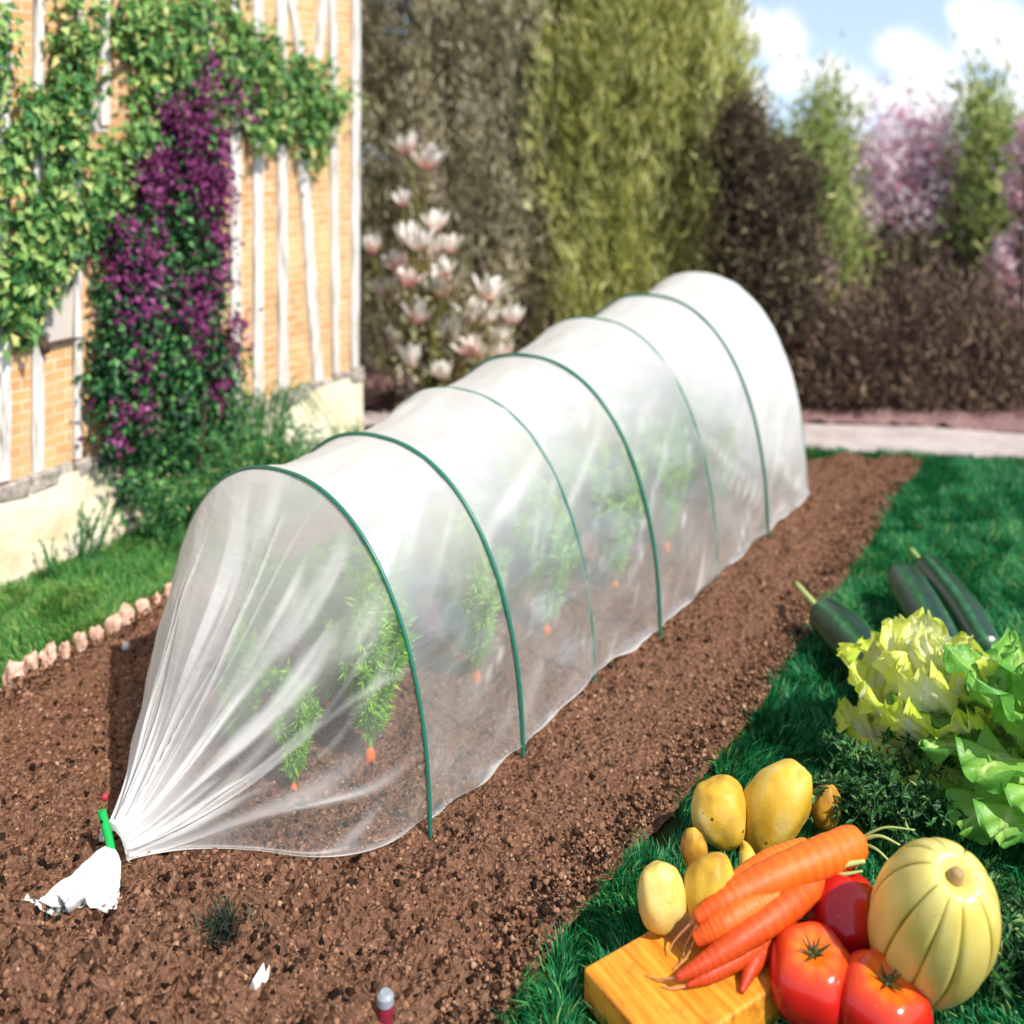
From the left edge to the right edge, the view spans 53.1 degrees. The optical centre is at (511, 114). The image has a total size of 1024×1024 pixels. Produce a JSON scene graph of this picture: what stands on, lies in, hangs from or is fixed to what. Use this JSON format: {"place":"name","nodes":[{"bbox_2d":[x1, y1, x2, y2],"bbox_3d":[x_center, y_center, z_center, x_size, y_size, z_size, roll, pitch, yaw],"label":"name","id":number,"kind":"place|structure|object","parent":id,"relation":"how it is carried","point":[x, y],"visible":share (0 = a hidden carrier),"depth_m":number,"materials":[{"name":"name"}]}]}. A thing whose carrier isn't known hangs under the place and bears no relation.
{"place":"outdoors","nodes":[
{"label":"outdoors","id":0,"kind":"place"},
{"bbox_2d":[0,167,1023,1023],"bbox_3d":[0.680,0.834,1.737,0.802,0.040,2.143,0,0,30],"label":"lawn grass","id":1,"kind":"structure","parent":0,"point":[953,488],"depth_m":1.49,"materials":[{"name":"green plant"}]},
{"bbox_2d":[2,659,23,689],"bbox_3d":[-0.743,0.836,1.525,0.031,0.046,0.024,0,0,-29],"label":"edging stone","id":2,"kind":"object","parent":1,"relation":"on","point":[13,668],"visible":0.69,"depth_m":1.52,"materials":[{"name":"beige stone"}]},
{"bbox_2d":[23,650,37,678],"bbox_3d":[-0.730,0.837,1.552,0.027,0.050,0.023,0,0,0],"label":"edging stone","id":3,"kind":"object","parent":1,"relation":"on","point":[30,660],"visible":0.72,"depth_m":1.54,"materials":[{"name":"beige stone"}]},
{"bbox_2d":[0,0,364,587],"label":"brick house","id":4,"kind":"structure","parent":1,"relation":"on","point":[296,263],"depth_m":2.36,"materials":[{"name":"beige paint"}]},
{"bbox_2d":[68,49,262,533],"bbox_3d":[-0.686,0.356,2.129,0.146,0.995,0.468,0,0,30],"label":"purple clematis","id":5,"kind":"object","parent":4,"relation":"attached to","point":[161,302],"visible":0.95,"depth_m":2.11,"materials":[{"name":"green plant"}]},
{"bbox_2d":[0,0,370,362],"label":"climbing vine","id":6,"kind":"object","parent":4,"relation":"attached to","point":[50,248],"visible":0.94,"depth_m":1.99,"materials":[{"name":"green plant"}]},
{"bbox_2d":[0,427,367,690],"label":"rough grass","id":7,"kind":"structure","parent":1,"relation":"on","point":[99,592],"depth_m":1.81,"materials":[{"name":"green plant"}]},
{"bbox_2d":[37,537,59,580],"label":"leafy weed","id":8,"kind":"object","parent":7,"relation":"on","point":[51,563],"visible":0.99,"depth_m":1.87,"materials":[{"name":"green plant"}]},
{"bbox_2d":[76,499,120,565],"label":"leafy weed","id":9,"kind":"object","parent":7,"relation":"on","point":[84,540],"visible":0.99,"depth_m":1.94,"materials":[{"name":"green plant"}]},
{"bbox_2d":[123,473,207,549],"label":"leafy weed","id":10,"kind":"object","parent":7,"relation":"on","point":[163,529],"visible":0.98,"depth_m":2.02,"materials":[{"name":"green plant"}]},
{"bbox_2d":[156,451,227,528],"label":"leafy weed","id":11,"kind":"object","parent":7,"relation":"on","point":[194,504],"visible":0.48,"depth_m":2.10,"materials":[{"name":"green plant"}]},
{"bbox_2d":[173,419,309,484],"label":"leafy weed","id":12,"kind":"object","parent":7,"relation":"on","point":[235,462],"visible":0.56,"depth_m":2.15,"materials":[{"name":"green plant"}]},
{"bbox_2d":[203,375,333,468],"bbox_3d":[-0.522,0.718,2.253,0.308,0.265,0.337,0,0,-41],"label":"weeping shrub","id":13,"kind":"object","parent":7,"relation":"on","point":[259,414],"visible":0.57,"depth_m":2.25,"materials":[{"name":"green plant"}]},
{"bbox_2d":[248,424,337,464],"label":"leafy weed","id":14,"kind":"object","parent":7,"relation":"on","point":[295,447],"visible":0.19,"depth_m":2.27,"materials":[{"name":"green plant"}]},
{"bbox_2d":[331,416,374,434],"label":"leafy weed","id":15,"kind":"object","parent":7,"relation":"on","point":[358,428],"visible":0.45,"depth_m":2.60,"materials":[{"name":"green plant"}]},
{"bbox_2d":[0,452,925,1023],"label":"soil bed","id":16,"kind":"object","parent":1,"relation":"on","point":[348,914],"visible":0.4,"depth_m":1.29,"materials":[{"name":"brown soil"}]},
{"bbox_2d":[38,641,56,668],"bbox_3d":[-0.714,0.836,1.575,0.026,0.049,0.021,0,0,23],"label":"edging stone","id":17,"kind":"object","parent":16,"relation":"on","point":[48,653],"visible":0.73,"depth_m":1.57,"materials":[{"name":"beige stone"}]},
{"bbox_2d":[23,887,101,924],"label":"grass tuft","id":18,"kind":"object","parent":16,"relation":"on","point":[46,915],"visible":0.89,"depth_m":1.06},
{"bbox_2d":[59,640,70,659],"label":"edging stone","id":19,"kind":"object","parent":16,"relation":"on","point":[64,649],"visible":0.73,"depth_m":1.59,"materials":[{"name":"beige stone"}]},
{"bbox_2d":[73,631,87,651],"bbox_3d":[-0.684,0.838,1.624,0.028,0.042,0.024,0,0,0],"label":"edging stone","id":20,"kind":"object","parent":16,"relation":"on","point":[80,641],"visible":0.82,"depth_m":1.62,"materials":[{"name":"beige stone"}]},
{"bbox_2d":[89,624,103,642],"bbox_3d":[-0.666,0.839,1.644,0.025,0.039,0.020,0,0,31],"label":"edging stone","id":21,"kind":"object","parent":16,"relation":"on","point":[97,632],"visible":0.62,"depth_m":1.64,"materials":[{"name":"beige stone"}]},
{"bbox_2d":[101,793,108,800],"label":"pebble","id":22,"kind":"object","parent":16,"relation":"on","point":[104,797],"visible":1,"depth_m":1.24,"materials":[{"name":"red"}]},
{"bbox_2d":[97,808,115,849],"bbox_3d":[-0.445,0.818,1.135,0.041,0.085,0.011,0,0,29],"label":"ground peg","id":23,"kind":"object","parent":16,"relation":"in","point":[106,828],"visible":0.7,"depth_m":1.14,"materials":[{"name":"green plastic"}]},
{"bbox_2d":[104,613,122,635],"bbox_3d":[-0.654,0.840,1.677,0.030,0.044,0.020,0,0,24],"label":"edging stone","id":24,"kind":"object","parent":16,"relation":"on","point":[114,622],"visible":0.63,"depth_m":1.67,"materials":[{"name":"beige stone"}]},
{"bbox_2d":[122,641,129,650],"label":"pebble","id":25,"kind":"object","parent":16,"relation":"on","point":[125,645],"visible":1,"depth_m":1.60,"materials":[{"name":"grey stone"}]},
{"bbox_2d":[118,602,134,625],"bbox_3d":[-0.643,0.839,1.706,0.029,0.043,0.027,0,0,16],"label":"edging stone","id":26,"kind":"object","parent":16,"relation":"on","point":[126,612],"visible":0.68,"depth_m":1.70,"materials":[{"name":"beige stone"}]},
{"bbox_2d":[135,598,151,614],"bbox_3d":[-0.623,0.837,1.729,0.028,0.043,0.022,0,0,-19],"label":"edging stone","id":27,"kind":"object","parent":16,"relation":"on","point":[141,604],"visible":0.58,"depth_m":1.72,"materials":[{"name":"beige stone"}]},
{"bbox_2d":[151,592,160,605],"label":"edging stone","id":28,"kind":"object","parent":16,"relation":"on","point":[157,596],"visible":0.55,"depth_m":1.75,"materials":[{"name":"beige stone"}]},
{"bbox_2d":[161,582,171,601],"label":"edging stone","id":29,"kind":"object","parent":16,"relation":"on","point":[167,590],"visible":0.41,"depth_m":1.78,"materials":[{"name":"beige stone"}]},
{"bbox_2d":[186,889,273,957],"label":"grass tuft","id":30,"kind":"object","parent":16,"relation":"on","point":[223,923],"visible":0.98,"depth_m":1.04,"materials":[{"name":"green plant"}]},
{"bbox_2d":[214,617,267,739],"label":"carrot plant","id":31,"kind":"object","parent":16,"relation":"on","point":[240,717],"visible":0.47,"depth_m":1.33,"materials":[{"name":"green plant"}]},
{"bbox_2d":[249,962,269,989],"bbox_3d":[-0.238,0.821,0.975,0.015,0.027,0.036,0,0,35],"label":"white fragment","id":32,"kind":"object","parent":16,"relation":"on","point":[261,976],"visible":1,"depth_m":0.97,"materials":[{"name":"white"}]},
{"bbox_2d":[242,556,296,698],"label":"carrot plant","id":33,"kind":"object","parent":16,"relation":"on","point":[277,588],"visible":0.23,"depth_m":1.44,"materials":[{"name":"green plant"}]},
{"bbox_2d":[262,656,325,790],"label":"carrot plant","id":34,"kind":"object","parent":16,"relation":"on","point":[293,735],"visible":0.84,"depth_m":1.27,"materials":[{"name":"green plant"}]},
{"bbox_2d":[288,537,355,707],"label":"carrot plant","id":35,"kind":"object","parent":16,"relation":"on","point":[327,676],"visible":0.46,"depth_m":1.43,"materials":[{"name":"green plant"}]},
{"bbox_2d":[319,521,369,612],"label":"carrot plant","id":36,"kind":"object","parent":16,"relation":"on","point":[355,538],"visible":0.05,"depth_m":1.59,"materials":[{"name":"green plant"}]},
{"bbox_2d":[321,557,422,763],"bbox_3d":[-0.183,0.732,1.337,0.118,0.295,0.115,0,0,33],"label":"carrot plant","id":37,"kind":"object","parent":16,"relation":"on","point":[364,670],"visible":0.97,"depth_m":1.32,"materials":[{"name":"green plant"}]},
{"bbox_2d":[325,541,419,669],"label":"carrot plant","id":38,"kind":"object","parent":16,"relation":"on","point":[360,552],"visible":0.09,"depth_m":1.39,"materials":[{"name":"green plant"}]},
{"bbox_2d":[377,987,393,1023],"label":"garden stake","id":39,"kind":"object","parent":16,"relation":"in","point":[385,999],"visible":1,"depth_m":0.92,"materials":[{"name":"red paint"}]},
{"bbox_2d":[355,551,431,632],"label":"carrot plant","id":40,"kind":"object","parent":16,"relation":"on","point":[412,579],"visible":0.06,"depth_m":1.55,"materials":[{"name":"green plant"}]},
{"bbox_2d":[21,272,809,915],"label":"garden tunnel","id":41,"kind":"structure","parent":16,"relation":"on","point":[485,446],"depth_m":1.42,"materials":[{"name":"white fabric"}]},
{"bbox_2d":[424,539,491,661],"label":"carrot plant","id":42,"kind":"object","parent":16,"relation":"on","point":[439,584],"visible":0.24,"depth_m":1.56,"materials":[{"name":"green plant"}]},
{"bbox_2d":[440,523,514,683],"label":"carrot plant","id":43,"kind":"object","parent":16,"relation":"on","point":[466,568],"visible":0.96,"depth_m":1.50,"materials":[{"name":"green plant"}]},
{"bbox_2d":[484,508,520,586],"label":"carrot plant","id":44,"kind":"object","parent":16,"relation":"on","point":[493,552],"visible":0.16,"depth_m":1.74,"materials":[{"name":"green plant"}]},
{"bbox_2d":[494,489,546,608],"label":"carrot plant","id":45,"kind":"object","parent":16,"relation":"on","point":[517,584],"visible":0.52,"depth_m":1.71,"materials":[{"name":"green plant"}]},
{"bbox_2d":[535,473,554,510],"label":"carrot plant","id":46,"kind":"object","parent":16,"relation":"on","point":[546,476],"visible":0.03,"depth_m":1.88,"materials":[{"name":"green plant"}]},
{"bbox_2d":[512,478,583,635],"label":"carrot plant","id":47,"kind":"object","parent":16,"relation":"on","point":[549,561],"visible":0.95,"depth_m":1.64,"materials":[{"name":"green plant"}]},
{"bbox_2d":[543,460,595,578],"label":"carrot plant","id":48,"kind":"object","parent":16,"relation":"on","point":[582,520],"visible":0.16,"depth_m":1.82,"materials":[{"name":"green plant"}]},
{"bbox_2d":[580,440,607,508],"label":"carrot plant","id":49,"kind":"object","parent":16,"relation":"on","point":[586,486],"visible":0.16,"depth_m":2.12,"materials":[{"name":"green plant"}]},
{"bbox_2d":[596,429,629,492],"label":"carrot plant","id":50,"kind":"object","parent":16,"relation":"on","point":[614,441],"visible":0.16,"depth_m":2.10,"materials":[{"name":"green plant"}]},
{"bbox_2d":[585,440,647,588],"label":"carrot plant","id":51,"kind":"object","parent":16,"relation":"on","point":[618,511],"visible":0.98,"depth_m":1.80,"materials":[{"name":"green plant"}]},
{"bbox_2d":[613,424,660,531],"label":"carrot plant","id":52,"kind":"object","parent":16,"relation":"on","point":[640,448],"visible":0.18,"depth_m":2.04,"materials":[{"name":"green plant"}]},
{"bbox_2d":[652,388,684,462],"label":"carrot plant","id":53,"kind":"object","parent":16,"relation":"on","point":[674,399],"visible":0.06,"depth_m":2.30,"materials":[{"name":"green plant"}]},
{"bbox_2d":[640,416,698,552],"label":"carrot plant","id":54,"kind":"object","parent":16,"relation":"on","point":[665,479],"visible":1,"depth_m":1.96,"materials":[{"name":"green plant"}]},
{"bbox_2d":[663,395,703,499],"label":"carrot plant","id":55,"kind":"object","parent":16,"relation":"on","point":[693,446],"visible":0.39,"depth_m":2.21,"materials":[{"name":"green plant"}]},
{"bbox_2d":[693,419,737,503],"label":"carrot plant","id":56,"kind":"object","parent":16,"relation":"on","point":[715,429],"visible":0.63,"depth_m":2.16,"materials":[{"name":"green plant"}]},
{"bbox_2d":[359,0,734,349],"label":"dark conifer","id":57,"kind":"object","parent":1,"relation":"on","point":[552,312],"depth_m":3.67,"materials":[{"name":"green plant"}]},
{"bbox_2d":[585,911,781,1023],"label":"wooden board","id":58,"kind":"object","parent":1,"relation":"on","point":[621,987],"visible":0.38,"depth_m":0.95,"materials":[{"name":"wood"}]},
{"bbox_2d":[637,860,686,935],"bbox_3d":[0.149,0.775,1.014,0.049,0.067,0.048,0,0,0],"label":"potato","id":59,"kind":"object","parent":58,"relation":"on","point":[661,896],"visible":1,"depth_m":1.00,"materials":[{"name":"yellow food"}]},
{"bbox_2d":[684,852,734,926],"bbox_3d":[0.196,0.771,1.013,0.052,0.077,0.050,0,0,29],"label":"potato","id":60,"kind":"object","parent":58,"relation":"on","point":[708,874],"visible":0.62,"depth_m":1.00,"materials":[{"name":"yellow food"}]},
{"bbox_2d":[661,937,774,989],"bbox_3d":[0.203,0.793,0.966,0.134,0.028,0.027,0,0,-26],"label":"carrot","id":61,"kind":"object","parent":58,"relation":"on","point":[727,970],"visible":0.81,"depth_m":0.95,"materials":[{"name":"orange food"}]},
{"bbox_2d":[672,891,780,969],"bbox_3d":[0.208,0.780,0.983,0.118,0.054,0.029,0,0,-23],"label":"carrot","id":62,"kind":"object","parent":58,"relation":"on","point":[709,930],"visible":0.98,"depth_m":0.97,"materials":[{"name":"orange food"}]},
{"bbox_2d":[667,825,914,959],"bbox_3d":[0.275,0.765,1.026,0.266,0.082,0.053,0,0,-15],"label":"carrot","id":63,"kind":"object","parent":62,"relation":"on","point":[826,855],"visible":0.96,"depth_m":1.01,"materials":[{"name":"orange food"}]},
{"bbox_2d":[645,859,865,981],"bbox_3d":[0.242,0.777,0.991,0.239,0.059,0.044,0,0,-25],"label":"carrot","id":64,"kind":"object","parent":58,"relation":"on","point":[775,917],"visible":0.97,"depth_m":0.97,"materials":[{"name":"orange food"}]},
{"bbox_2d":[739,922,796,994],"bbox_3d":[0.236,0.806,0.977,0.102,0.050,0.026,0,0,-42],"label":"carrot","id":65,"kind":"object","parent":58,"relation":"on","point":[754,966],"visible":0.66,"depth_m":0.96,"materials":[{"name":"orange food"}]},
{"bbox_2d":[733,837,806,874],"bbox_3d":[0.248,0.766,1.038,0.136,0.028,0.025,0,0,-26],"label":"carrot","id":66,"kind":"object","parent":58,"relation":"on","point":[763,855],"visible":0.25,"depth_m":1.04,"materials":[{"name":"orange food"}]},
{"bbox_2d":[359,345,1023,431],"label":"flower bed","id":67,"kind":"object","parent":1,"relation":"on","point":[1007,421],"visible":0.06,"depth_m":2.86,"materials":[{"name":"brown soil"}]},
{"bbox_2d":[363,368,410,411],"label":"dry plant","id":68,"kind":"object","parent":67,"relation":"on","point":[387,398],"visible":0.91,"depth_m":2.94,"materials":[{"name":"brown plant"}]},
{"bbox_2d":[360,131,525,406],"bbox_3d":[-0.191,0.451,2.865,0.462,0.816,0.320,0,0,0],"label":"magnolia bush","id":69,"kind":"object","parent":67,"relation":"on","point":[435,364],"visible":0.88,"depth_m":2.83,"materials":[{"name":"white plant"}]},
{"bbox_2d":[358,0,605,383],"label":"conifer shrub","id":70,"kind":"object","parent":67,"relation":"on","point":[469,198],"visible":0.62,"depth_m":3.21,"materials":[{"name":"green plant"}]},
{"bbox_2d":[500,0,769,344],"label":"golden conifer","id":71,"kind":"object","parent":67,"relation":"on","point":[660,67],"visible":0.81,"depth_m":3.13,"materials":[{"name":"green plant"}]},
{"bbox_2d":[676,59,856,406],"bbox_3d":[0.733,0.348,3.105,0.581,1.050,0.532,0,0,0],"label":"dark bush","id":72,"kind":"object","parent":67,"relation":"on","point":[770,182],"visible":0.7,"depth_m":3.00,"materials":[{"name":"brown plant"}]},
{"bbox_2d":[768,259,839,321],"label":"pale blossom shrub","id":73,"kind":"object","parent":67,"relation":"on","point":[828,278],"visible":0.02,"depth_m":3.17,"materials":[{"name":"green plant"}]},
{"bbox_2d":[762,237,1023,419],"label":"hedge","id":74,"kind":"object","parent":67,"relation":"on","point":[936,358],"visible":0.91,"depth_m":2.90,"materials":[{"name":"brown plant"}]},
{"bbox_2d":[974,114,1023,334],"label":"pale blossom shrub","id":75,"kind":"object","parent":67,"relation":"on","point":[1013,249],"visible":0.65,"depth_m":3.28,"materials":[{"name":"flower petals"},{"name":"leaf"},{"name":"bark"}]},
{"bbox_2d":[680,827,707,867],"bbox_3d":[0.197,0.795,1.108,0.029,0.049,0.028,0,0,0],"label":"potato","id":76,"kind":"object","parent":1,"relation":"on","point":[693,845],"visible":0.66,"depth_m":1.10,"materials":[{"name":"yellow food"}]},
{"bbox_2d":[691,774,745,851],"bbox_3d":[0.239,0.798,1.174,0.068,0.079,0.059,0,0,0],"label":"potato","id":77,"kind":"object","parent":1,"relation":"on","point":[718,810],"visible":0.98,"depth_m":1.15,"materials":[{"name":"yellow food"}]},
{"bbox_2d":[743,759,812,853],"bbox_3d":[0.299,0.791,1.171,0.088,0.100,0.068,0,0,0],"label":"potato","id":78,"kind":"object","parent":1,"relation":"on","point":[778,797],"visible":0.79,"depth_m":1.15,"materials":[{"name":"yellow food"}]},
{"bbox_2d":[751,90,859,180],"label":"distant bush","id":79,"kind":"object","parent":1,"relation":"on","point":[781,117],"visible":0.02,"depth_m":9.00,"materials":[{"name":"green plant"}]},
{"bbox_2d":[769,921,849,1023],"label":"tomato","id":80,"kind":"object","parent":1,"relation":"on","point":[808,962],"visible":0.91,"depth_m":0.93,"materials":[{"name":"red food"}]},
{"bbox_2d":[810,784,841,830],"bbox_3d":[0.364,0.804,1.191,0.037,0.052,0.033,0,0,0],"label":"potato","id":81,"kind":"object","parent":1,"relation":"on","point":[823,812],"visible":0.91,"depth_m":1.18,"materials":[{"name":"yellow food"}]},
{"bbox_2d":[765,31,893,320],"bbox_3d":[1.098,0.282,3.689,0.507,1.181,0.564,0,0,0],"label":"lime shrub","id":82,"kind":"object","parent":1,"relation":"on","point":[822,126],"visible":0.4,"depth_m":3.62,"materials":[{"name":"green plant"}]},
{"bbox_2d":[794,581,874,674],"bbox_3d":[0.517,0.804,1.574,0.073,0.075,0.325,0,0,-8],"label":"courgette","id":83,"kind":"object","parent":1,"relation":"on","point":[833,622],"visible":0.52,"depth_m":1.57,"materials":[{"name":"green food"}]},
{"bbox_2d":[808,761,867,827],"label":"carrot greens","id":84,"kind":"object","parent":1,"relation":"on","point":[847,816],"visible":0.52,"depth_m":1.19,"materials":[{"name":"green plant"}]},
{"bbox_2d":[804,870,872,953],"bbox_3d":[0.332,0.800,1.018,0.081,0.082,0.082,0,0,0],"label":"tomato","id":85,"kind":"object","parent":1,"relation":"on","point":[840,909],"visible":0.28,"depth_m":1.00,"materials":[{"name":"red food"}]},
{"bbox_2d":[786,121,955,201],"bbox_3d":[3.648,0.564,10.055,1.995,1.163,1.541,0,0,0],"label":"distant bush","id":86,"kind":"object","parent":1,"relation":"on","point":[875,145],"visible":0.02,"depth_m":9.84,"materials":[{"name":"green plant"}]},
{"bbox_2d":[840,949,933,1023],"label":"tomato","id":87,"kind":"object","parent":1,"relation":"on","point":[877,988],"visible":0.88,"depth_m":0.91,"materials":[{"name":"red food"}]},
{"bbox_2d":[812,726,968,844],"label":"carrot greens","id":88,"kind":"object","parent":1,"relation":"on","point":[882,806],"visible":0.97,"depth_m":1.19,"materials":[{"name":"green plant"}]},
{"bbox_2d":[832,182,987,335],"bbox_3d":[1.448,0.567,3.759,0.723,0.640,0.718,0,0,-35],"label":"dark shrub","id":89,"kind":"object","parent":1,"relation":"on","point":[916,255],"visible":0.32,"depth_m":3.67,"materials":[{"name":"brown plant"}]},
{"bbox_2d":[832,62,990,278],"bbox_3d":[1.487,0.336,3.888,0.790,1.076,0.603,0,0,-11],"label":"pink flowering shrub","id":90,"kind":"object","parent":1,"relation":"on","point":[900,173],"visible":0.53,"depth_m":3.81,"materials":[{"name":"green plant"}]},
{"bbox_2d":[887,562,958,637],"bbox_3d":[0.660,0.798,1.637,0.066,0.072,0.282,0,0,5],"label":"courgette","id":91,"kind":"object","parent":1,"relation":"on","point":[912,590],"visible":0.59,"depth_m":1.65,"materials":[{"name":"green food"}]},
{"bbox_2d":[832,607,1023,798],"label":"lettuce","id":92,"kind":"object","parent":1,"relation":"on","point":[903,658],"visible":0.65,"depth_m":1.29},
{"bbox_2d":[868,837,1001,1010],"bbox_3d":[0.388,0.750,0.947,0.108,0.185,0.139,0,0,0],"label":"squash","id":93,"kind":"object","parent":1,"relation":"on","point":[934,926],"visible":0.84,"depth_m":0.90,"materials":[{"name":"yellow food"}]},
{"bbox_2d":[909,548,999,650],"bbox_3d":[0.728,0.802,1.696,0.065,0.064,0.345,0,0,5],"label":"courgette","id":94,"kind":"object","parent":1,"relation":"on","point":[964,609],"visible":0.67,"depth_m":1.63,"materials":[{"name":"green food"}]},
{"bbox_2d":[886,626,1023,848],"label":"lettuce","id":95,"kind":"object","parent":1,"relation":"on","point":[987,795],"visible":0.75,"depth_m":1.19,"materials":[{"name":"green food"}]},
{"bbox_2d":[913,30,1023,335],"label":"lime shrub","id":96,"kind":"object","parent":1,"relation":"on","point":[989,205],"visible":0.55,"depth_m":3.66,"materials":[{"name":"green plant"}]},
{"bbox_2d":[914,89,1023,203],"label":"distant bush","id":97,"kind":"object","parent":1,"relation":"on","point":[1015,102],"depth_m":8.93,"materials":[{"name":"green plant"}]},
{"bbox_2d":[982,854,1023,1008],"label":"herb bunch","id":98,"kind":"object","parent":1,"relation":"on","point":[1006,971],"visible":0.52,"depth_m":0.98,"materials":[{"name":"green plant"}]},
{"bbox_2d":[360,0,1023,164],"label":"sky","id":99,"kind":"structure","parent":0,"point":[879,35],"materials":[{"name":"blue"}]},
{"bbox_2d":[363,410,1023,458],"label":"path","id":100,"kind":"structure","parent":0,"point":[935,439],"depth_m":2.67,"materials":[{"name":"concrete"}]},
{"bbox_2d":[739,840,754,864],"bbox_3d":[0.245,0.769,1.060,0.022,0.028,0.024,0,0,0],"label":"potato","id":101,"kind":"object","parent":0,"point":[746,852],"visible":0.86,"depth_m":1.06,"materials":[{"name":"yellow food"}]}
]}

